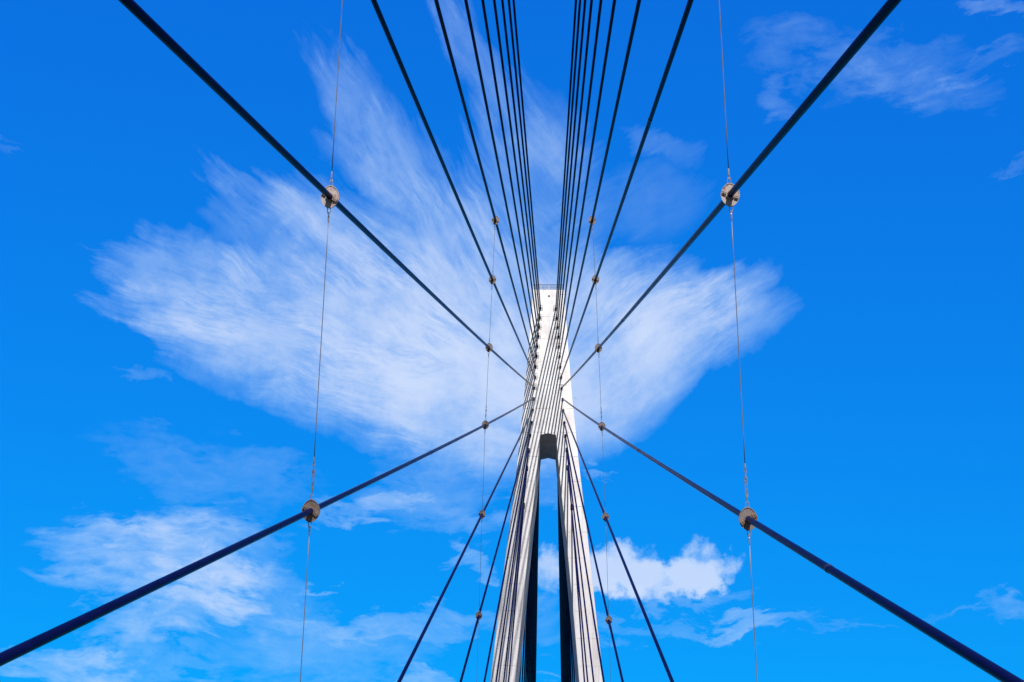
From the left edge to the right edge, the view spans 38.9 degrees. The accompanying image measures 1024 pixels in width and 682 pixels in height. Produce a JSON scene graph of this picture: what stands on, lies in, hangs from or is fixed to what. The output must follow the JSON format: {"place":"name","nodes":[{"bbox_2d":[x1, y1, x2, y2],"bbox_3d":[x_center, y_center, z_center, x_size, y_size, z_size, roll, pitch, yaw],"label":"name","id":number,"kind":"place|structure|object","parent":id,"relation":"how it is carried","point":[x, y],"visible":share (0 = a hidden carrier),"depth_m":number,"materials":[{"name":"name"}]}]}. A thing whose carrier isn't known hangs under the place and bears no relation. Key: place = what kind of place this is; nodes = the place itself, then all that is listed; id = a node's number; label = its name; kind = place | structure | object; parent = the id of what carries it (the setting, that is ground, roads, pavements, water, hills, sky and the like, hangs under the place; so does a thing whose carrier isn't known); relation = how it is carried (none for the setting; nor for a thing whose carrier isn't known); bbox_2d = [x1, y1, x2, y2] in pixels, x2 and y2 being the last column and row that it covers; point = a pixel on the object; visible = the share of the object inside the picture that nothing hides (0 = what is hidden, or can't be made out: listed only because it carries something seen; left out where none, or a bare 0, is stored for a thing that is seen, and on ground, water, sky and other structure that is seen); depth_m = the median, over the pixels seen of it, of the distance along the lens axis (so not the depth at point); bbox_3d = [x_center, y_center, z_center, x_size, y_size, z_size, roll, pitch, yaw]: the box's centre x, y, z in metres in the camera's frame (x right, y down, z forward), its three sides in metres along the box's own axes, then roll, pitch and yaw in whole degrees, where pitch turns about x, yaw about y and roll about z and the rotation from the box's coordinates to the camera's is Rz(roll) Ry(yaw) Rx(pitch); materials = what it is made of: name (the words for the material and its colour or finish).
{"place":"outdoors","nodes":[
{"label":"outdoors","id":0,"kind":"place"},
{"bbox_2d":[0,0,1023,681],"label":"sky","id":1,"kind":"structure","parent":0,"point":[162,263],"materials":[{"name":"blue"}]},
{"label":"water","id":2,"kind":"structure","parent":0,"visible":0},
{"bbox_2d":[490,284,602,681],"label":"bridge tower","id":3,"kind":"structure","parent":2,"relation":"on","point":[548,404],"depth_m":213.25,"materials":[{"name":"concrete"}]},
{"bbox_2d":[0,397,534,666],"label":"stay cable","id":4,"kind":"object","parent":3,"relation":"attached to","point":[32,644],"visible":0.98,"depth_m":33.23,"materials":[{"name":"black metal"}]},
{"bbox_2d":[300,522,311,681],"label":"tie wire","id":5,"kind":"object","parent":4,"relation":"attached to","point":[305,597],"visible":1,"depth_m":49.76,"materials":[{"name":"metal"}]},
{"bbox_2d":[301,499,319,521],"bbox_3d":[-6.891,5.819,49.670,0.634,0.784,0.210,4,-1,4],"label":"cable clamp","id":6,"kind":"object","parent":4,"relation":"attached to","point":[314,506],"visible":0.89,"depth_m":49.64,"materials":[{"name":"silver metal"}]},
{"bbox_2d":[482,420,488,428],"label":"cable clamp","id":7,"kind":"object","parent":4,"relation":"attached to","point":[486,423],"visible":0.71,"depth_m":125.93,"materials":[{"name":"silver metal"}]},
{"bbox_2d":[482,429,485,507],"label":"tie wire","id":8,"kind":"object","parent":7,"relation":"attached to","point":[483,471],"visible":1,"depth_m":127.64,"materials":[{"name":"metal"}]},
{"bbox_2d":[118,0,535,388],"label":"stay cable","id":9,"kind":"object","parent":3,"relation":"attached to","point":[141,15],"visible":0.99,"depth_m":38.37,"materials":[{"name":"black metal"}]},
{"bbox_2d":[321,185,338,207],"bbox_3d":[-6.179,-4.894,49.256,0.634,0.787,0.210,4,-4,3],"label":"cable clamp","id":10,"kind":"object","parent":9,"relation":"attached to","point":[334,200],"visible":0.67,"depth_m":49.23,"materials":[{"name":"metal"}]},
{"bbox_2d":[309,208,330,499],"bbox_3d":[-6.544,0.461,49.464,0.159,8.775,4.936,4,-27,-5],"label":"tie wire","id":11,"kind":"object","parent":10,"relation":"hanging from","point":[313,475],"visible":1,"depth_m":49.49,"materials":[{"name":"metal"}]},
{"bbox_2d":[328,0,342,185],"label":"tie wire","id":12,"kind":"object","parent":10,"relation":"attached to","point":[336,101],"visible":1,"depth_m":49.16,"materials":[{"name":"metal"}]},
{"bbox_2d":[485,343,492,351],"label":"cable clamp","id":13,"kind":"object","parent":9,"relation":"attached to","point":[490,349],"visible":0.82,"depth_m":124.32,"materials":[{"name":"silver metal"}]},
{"bbox_2d":[485,353,488,418],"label":"tie wire","id":14,"kind":"object","parent":13,"relation":"hanging from","point":[486,397],"visible":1,"depth_m":125.47,"materials":[{"name":"metal"}]},
{"bbox_2d":[371,0,535,377],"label":"stay cable","id":15,"kind":"object","parent":3,"relation":"attached to","point":[397,57],"visible":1,"depth_m":74.93,"materials":[{"name":"black metal"}]},
{"bbox_2d":[489,275,495,283],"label":"cable clamp","id":16,"kind":"object","parent":15,"relation":"attached to","point":[493,281],"visible":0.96,"depth_m":122.91,"materials":[{"name":"silver metal"}]},
{"bbox_2d":[397,409,533,681],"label":"stay cable","id":17,"kind":"object","parent":3,"relation":"attached to","point":[436,606],"visible":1,"depth_m":102.97,"materials":[{"name":"black metal"}]},
{"bbox_2d":[479,510,485,518],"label":"cable clamp","id":18,"kind":"object","parent":17,"relation":"attached to","point":[483,512],"visible":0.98,"depth_m":129.20,"materials":[{"name":"silver metal"}]},
{"bbox_2d":[434,0,536,367],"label":"stay cable","id":19,"kind":"object","parent":3,"relation":"attached to","point":[438,9],"visible":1,"depth_m":97.95,"materials":[{"name":"black metal"}]},
{"bbox_2d":[492,216,498,224],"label":"cable clamp","id":20,"kind":"object","parent":19,"relation":"attached to","point":[495,222],"visible":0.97,"depth_m":122.30,"materials":[{"name":"silver metal"}]},
{"bbox_2d":[459,421,532,681],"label":"stay cable","id":21,"kind":"object","parent":3,"relation":"attached to","point":[473,634],"visible":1,"depth_m":147.66,"materials":[{"name":"black metal"}]},
{"bbox_2d":[475,612,481,619],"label":"cable clamp","id":22,"kind":"object","parent":21,"relation":"attached to","point":[478,613],"visible":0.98,"depth_m":133.98,"materials":[{"name":"silver metal"}]},
{"bbox_2d":[478,519,482,611],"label":"tie wire","id":23,"kind":"object","parent":22,"relation":"attached to","point":[480,564],"visible":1,"depth_m":131.50,"materials":[{"name":"metal"}]},
{"bbox_2d":[464,0,537,356],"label":"stay cable","id":24,"kind":"object","parent":3,"relation":"attached to","point":[482,84],"visible":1,"depth_m":114.60,"materials":[{"name":"black metal"}]},
{"bbox_2d":[483,433,530,681],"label":"stay cable","id":25,"kind":"object","parent":3,"relation":"attached to","point":[485,675],"visible":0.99,"depth_m":173.41,"materials":[{"name":"black metal"}]},
{"bbox_2d":[481,0,538,346],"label":"stay cable","id":26,"kind":"object","parent":3,"relation":"attached to","point":[494,73],"visible":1,"depth_m":126.47,"materials":[{"name":"black metal"}]},
{"bbox_2d":[495,448,529,681],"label":"stay cable","id":27,"kind":"object","parent":3,"relation":"attached to","point":[511,569],"visible":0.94,"depth_m":188.77,"materials":[{"name":"black metal"}]},
{"bbox_2d":[503,465,527,681],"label":"stay cable","id":28,"kind":"object","parent":3,"relation":"attached to","point":[515,578],"visible":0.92,"depth_m":197.62,"materials":[{"name":"black metal"}]},
{"bbox_2d":[493,0,539,337],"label":"stay cable","id":29,"kind":"object","parent":3,"relation":"attached to","point":[503,70],"visible":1,"depth_m":135.72,"materials":[{"name":"black metal"}]},
{"bbox_2d":[508,503,524,681],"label":"stay cable","id":30,"kind":"object","parent":3,"relation":"attached to","point":[515,598],"visible":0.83,"depth_m":202.34,"materials":[{"name":"black metal"}]},
{"bbox_2d":[501,0,539,327],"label":"stay cable","id":31,"kind":"object","parent":3,"relation":"attached to","point":[508,57],"visible":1,"depth_m":142.87,"materials":[{"name":"black metal"}]},
{"bbox_2d":[521,616,525,681],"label":"stay cable","id":32,"kind":"object","parent":3,"relation":"attached to","point":[523,651],"visible":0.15,"depth_m":245.42,"materials":[{"name":"black metal"}]},
{"bbox_2d":[508,0,540,318],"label":"stay cable","id":33,"kind":"object","parent":3,"relation":"attached to","point":[513,49],"visible":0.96,"depth_m":149.50,"materials":[{"name":"black metal"}]},
{"bbox_2d":[523,584,528,681],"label":"stay cable","id":34,"kind":"object","parent":3,"relation":"attached to","point":[526,635],"visible":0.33,"depth_m":251.28,"materials":[{"name":"black metal"}]},
{"bbox_2d":[512,0,541,309],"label":"stay cable","id":35,"kind":"object","parent":3,"relation":"attached to","point":[517,44],"visible":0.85,"depth_m":155.28,"materials":[{"name":"black metal"}]},
{"bbox_2d":[525,563,530,681],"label":"stay cable","id":36,"kind":"object","parent":3,"relation":"attached to","point":[527,630],"visible":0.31,"depth_m":257.89,"materials":[{"name":"black metal"}]},
{"bbox_2d":[526,553,531,681],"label":"stay cable","id":37,"kind":"object","parent":3,"relation":"attached to","point":[529,621],"visible":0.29,"depth_m":263.28,"materials":[{"name":"black metal"}]},
{"bbox_2d":[528,543,532,681],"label":"stay cable","id":38,"kind":"object","parent":3,"relation":"attached to","point":[530,616],"visible":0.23,"depth_m":268.52,"materials":[{"name":"black metal"}]},
{"bbox_2d":[529,535,533,681],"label":"stay cable","id":39,"kind":"object","parent":3,"relation":"attached to","point":[531,613],"visible":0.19,"depth_m":274.20,"materials":[{"name":"black metal"}]},
{"bbox_2d":[530,526,534,681],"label":"stay cable","id":40,"kind":"object","parent":3,"relation":"attached to","point":[532,608],"visible":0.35,"depth_m":278.20,"materials":[{"name":"black metal"}]},
{"bbox_2d":[533,507,536,681],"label":"stay cable","id":41,"kind":"object","parent":3,"relation":"attached to","point":[534,595],"visible":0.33,"depth_m":285.37,"materials":[{"name":"black metal"}]},
{"bbox_2d":[534,496,537,681],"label":"stay cable","id":42,"kind":"object","parent":3,"relation":"attached to","point":[535,592],"visible":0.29,"depth_m":290.75,"materials":[{"name":"black metal"}]},
{"bbox_2d":[535,486,538,674],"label":"stay cable","id":43,"kind":"object","parent":3,"relation":"attached to","point":[536,586],"visible":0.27,"depth_m":293.39,"materials":[{"name":"black metal"}]},
{"bbox_2d":[535,475,539,681],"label":"stay cable","id":44,"kind":"object","parent":3,"relation":"attached to","point":[537,584],"visible":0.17,"depth_m":295.73,"materials":[{"name":"black metal"}]},
{"bbox_2d":[557,483,561,681],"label":"stay cable","id":45,"kind":"object","parent":3,"relation":"attached to","point":[559,584],"visible":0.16,"depth_m":295.91,"materials":[{"name":"black metal"}]},
{"bbox_2d":[558,494,561,674],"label":"stay cable","id":46,"kind":"object","parent":3,"relation":"attached to","point":[560,587],"visible":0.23,"depth_m":293.68,"materials":[{"name":"black metal"}]},
{"bbox_2d":[559,505,562,681],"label":"stay cable","id":47,"kind":"object","parent":3,"relation":"attached to","point":[561,596],"visible":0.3,"depth_m":291.37,"materials":[{"name":"black metal"}]},
{"bbox_2d":[560,517,563,681],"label":"stay cable","id":48,"kind":"object","parent":3,"relation":"attached to","point":[561,595],"visible":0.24,"depth_m":285.17,"materials":[{"name":"black metal"}]},
{"bbox_2d":[561,525,565,681],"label":"stay cable","id":49,"kind":"object","parent":3,"relation":"attached to","point":[563,610],"visible":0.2,"depth_m":278.54,"materials":[{"name":"black metal"}]},
{"bbox_2d":[562,534,566,681],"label":"stay cable","id":50,"kind":"object","parent":3,"relation":"attached to","point":[564,611],"visible":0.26,"depth_m":272.79,"materials":[{"name":"black metal"}]},
{"bbox_2d":[563,544,567,681],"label":"stay cable","id":51,"kind":"object","parent":3,"relation":"attached to","point":[565,618],"visible":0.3,"depth_m":268.50,"materials":[{"name":"black metal"}]},
{"bbox_2d":[555,0,576,309],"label":"stay cable","id":52,"kind":"object","parent":3,"relation":"attached to","point":[573,40],"visible":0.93,"depth_m":155.10,"materials":[{"name":"black metal"}]},
{"bbox_2d":[564,553,568,681],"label":"stay cable","id":53,"kind":"object","parent":3,"relation":"attached to","point":[566,620],"visible":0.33,"depth_m":262.71,"materials":[{"name":"black metal"}]},
{"bbox_2d":[565,564,569,681],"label":"stay cable","id":54,"kind":"object","parent":3,"relation":"attached to","point":[568,630],"visible":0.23,"depth_m":257.75,"materials":[{"name":"black metal"}]},
{"bbox_2d":[555,0,580,318],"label":"stay cable","id":55,"kind":"object","parent":3,"relation":"attached to","point":[576,51],"visible":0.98,"depth_m":149.61,"materials":[{"name":"black metal"}]},
{"bbox_2d":[567,586,571,681],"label":"stay cable","id":56,"kind":"object","parent":3,"relation":"attached to","point":[569,636],"visible":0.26,"depth_m":251.28,"materials":[{"name":"black metal"}]},
{"bbox_2d":[556,0,585,327],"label":"stay cable","id":57,"kind":"object","parent":3,"relation":"attached to","point":[580,57],"visible":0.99,"depth_m":143.50,"materials":[{"name":"black metal"}]},
{"bbox_2d":[569,608,573,681],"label":"stay cable","id":58,"kind":"object","parent":3,"relation":"attached to","point":[571,647],"visible":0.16,"depth_m":244.70,"materials":[{"name":"black metal"}]},
{"bbox_2d":[571,630,574,681],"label":"stay cable","id":59,"kind":"object","parent":3,"relation":"attached to","point":[573,662],"visible":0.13,"depth_m":238.01,"materials":[{"name":"black metal"}]},
{"bbox_2d":[557,0,592,337],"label":"stay cable","id":60,"kind":"object","parent":3,"relation":"attached to","point":[585,65],"visible":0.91,"depth_m":136.39,"materials":[{"name":"black metal"}]},
{"bbox_2d":[570,505,584,681],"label":"stay cable","id":61,"kind":"object","parent":3,"relation":"attached to","point":[579,610],"visible":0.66,"depth_m":198.83,"materials":[{"name":"black metal"}]},
{"bbox_2d":[567,465,588,681],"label":"stay cable","id":62,"kind":"object","parent":3,"relation":"attached to","point":[578,578],"visible":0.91,"depth_m":196.81,"materials":[{"name":"black metal"}]},
{"bbox_2d":[565,447,594,681],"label":"stay cable","id":63,"kind":"object","parent":3,"relation":"attached to","point":[580,569],"visible":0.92,"depth_m":189.16,"materials":[{"name":"black metal"}]},
{"bbox_2d":[558,0,602,347],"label":"stay cable","id":64,"kind":"object","parent":3,"relation":"attached to","point":[591,76],"visible":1,"depth_m":126.59,"materials":[{"name":"black metal"}]},
{"bbox_2d":[564,434,604,681],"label":"stay cable","id":65,"kind":"object","parent":3,"relation":"attached to","point":[565,436],"visible":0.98,"depth_m":172.52,"materials":[{"name":"black metal"}]},
{"bbox_2d":[559,0,615,356],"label":"stay cable","id":66,"kind":"object","parent":3,"relation":"attached to","point":[601,83],"visible":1,"depth_m":114.68,"materials":[{"name":"black metal"}]},
{"bbox_2d":[563,421,623,681],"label":"stay cable","id":67,"kind":"object","parent":3,"relation":"attached to","point":[610,627],"visible":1,"depth_m":147.36,"materials":[{"name":"black metal"}]},
{"bbox_2d":[605,616,611,623],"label":"cable clamp","id":68,"kind":"object","parent":67,"relation":"attached to","point":[607,618],"visible":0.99,"depth_m":132.13,"materials":[{"name":"grey metal"}]},
{"bbox_2d":[605,523,608,614],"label":"tie wire","id":69,"kind":"object","parent":68,"relation":"attached to","point":[607,574],"visible":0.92,"depth_m":130.16,"materials":[{"name":"metal"}]},
{"bbox_2d":[559,0,640,367],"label":"stay cable","id":70,"kind":"object","parent":3,"relation":"attached to","point":[637,8],"visible":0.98,"depth_m":97.45,"materials":[{"name":"black metal"}]},
{"bbox_2d":[588,216,595,224],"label":"cable clamp","id":71,"kind":"object","parent":70,"relation":"attached to","point":[591,222],"visible":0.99,"depth_m":121.64,"materials":[{"name":"grey metal"}]},
{"bbox_2d":[562,409,673,681],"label":"stay cable","id":72,"kind":"object","parent":3,"relation":"attached to","point":[668,672],"visible":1,"depth_m":102.36,"materials":[{"name":"black metal"}]},
{"bbox_2d":[602,513,608,520],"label":"cable clamp","id":73,"kind":"object","parent":72,"relation":"attached to","point":[604,515],"visible":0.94,"depth_m":127.44,"materials":[{"name":"grey metal"}]},
{"bbox_2d":[601,431,605,512],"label":"tie wire","id":74,"kind":"object","parent":73,"relation":"attached to","point":[603,465],"visible":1,"depth_m":126.35,"materials":[{"name":"metal"}]},
{"bbox_2d":[560,0,693,377],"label":"stay cable","id":75,"kind":"object","parent":3,"relation":"attached to","point":[671,55],"visible":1,"depth_m":73.98,"materials":[{"name":"black metal"}]},
{"bbox_2d":[592,275,598,283],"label":"cable clamp","id":76,"kind":"object","parent":75,"relation":"attached to","point":[594,281],"visible":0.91,"depth_m":122.23,"materials":[{"name":"grey metal"}]},
{"bbox_2d":[561,0,901,388],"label":"stay cable","id":77,"kind":"object","parent":3,"relation":"attached to","point":[887,8],"visible":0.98,"depth_m":37.57,"materials":[{"name":"black metal"}]},
{"bbox_2d":[595,344,601,352],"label":"cable clamp","id":78,"kind":"object","parent":77,"relation":"attached to","point":[598,350],"visible":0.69,"depth_m":123.38,"materials":[{"name":"grey metal"}]},
{"bbox_2d":[720,183,739,206],"bbox_3d":[7.230,-4.845,48.062,0.635,0.789,0.210,-3,-4,0],"label":"cable clamp","id":79,"kind":"object","parent":77,"relation":"attached to","point":[727,200],"visible":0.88,"depth_m":48.03,"materials":[{"name":"metal"}]},
{"bbox_2d":[719,0,730,183],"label":"tie wire","id":80,"kind":"object","parent":79,"relation":"attached to","point":[724,97],"visible":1,"depth_m":47.98,"materials":[{"name":"metal"}]},
{"bbox_2d":[728,206,748,507],"bbox_3d":[7.547,0.547,48.225,0.159,8.842,4.943,-3,-27,8],"label":"tie wire","id":81,"kind":"object","parent":79,"relation":"hanging from","point":[746,490],"visible":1,"depth_m":48.25,"materials":[{"name":"metal"}]},
{"bbox_2d":[562,398,1023,681],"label":"stay cable","id":82,"kind":"object","parent":3,"relation":"attached to","point":[988,666],"visible":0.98,"depth_m":31.77,"materials":[{"name":"black metal"}]},
{"bbox_2d":[598,422,605,430],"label":"cable clamp","id":83,"kind":"object","parent":82,"relation":"attached to","point":[600,424],"visible":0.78,"depth_m":125.56,"materials":[{"name":"grey metal"}]},
{"bbox_2d":[738,507,757,530],"bbox_3d":[7.882,5.937,48.410,0.636,0.788,0.210,-3,-1,0],"label":"cable clamp","id":84,"kind":"object","parent":82,"relation":"attached to","point":[745,513],"visible":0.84,"depth_m":48.39,"materials":[{"name":"grey metal"}]},
{"bbox_2d":[746,530,757,681],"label":"tie wire","id":85,"kind":"object","parent":82,"relation":"attached to","point":[752,599],"visible":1,"depth_m":48.47,"materials":[{"name":"metal"}]}
]}

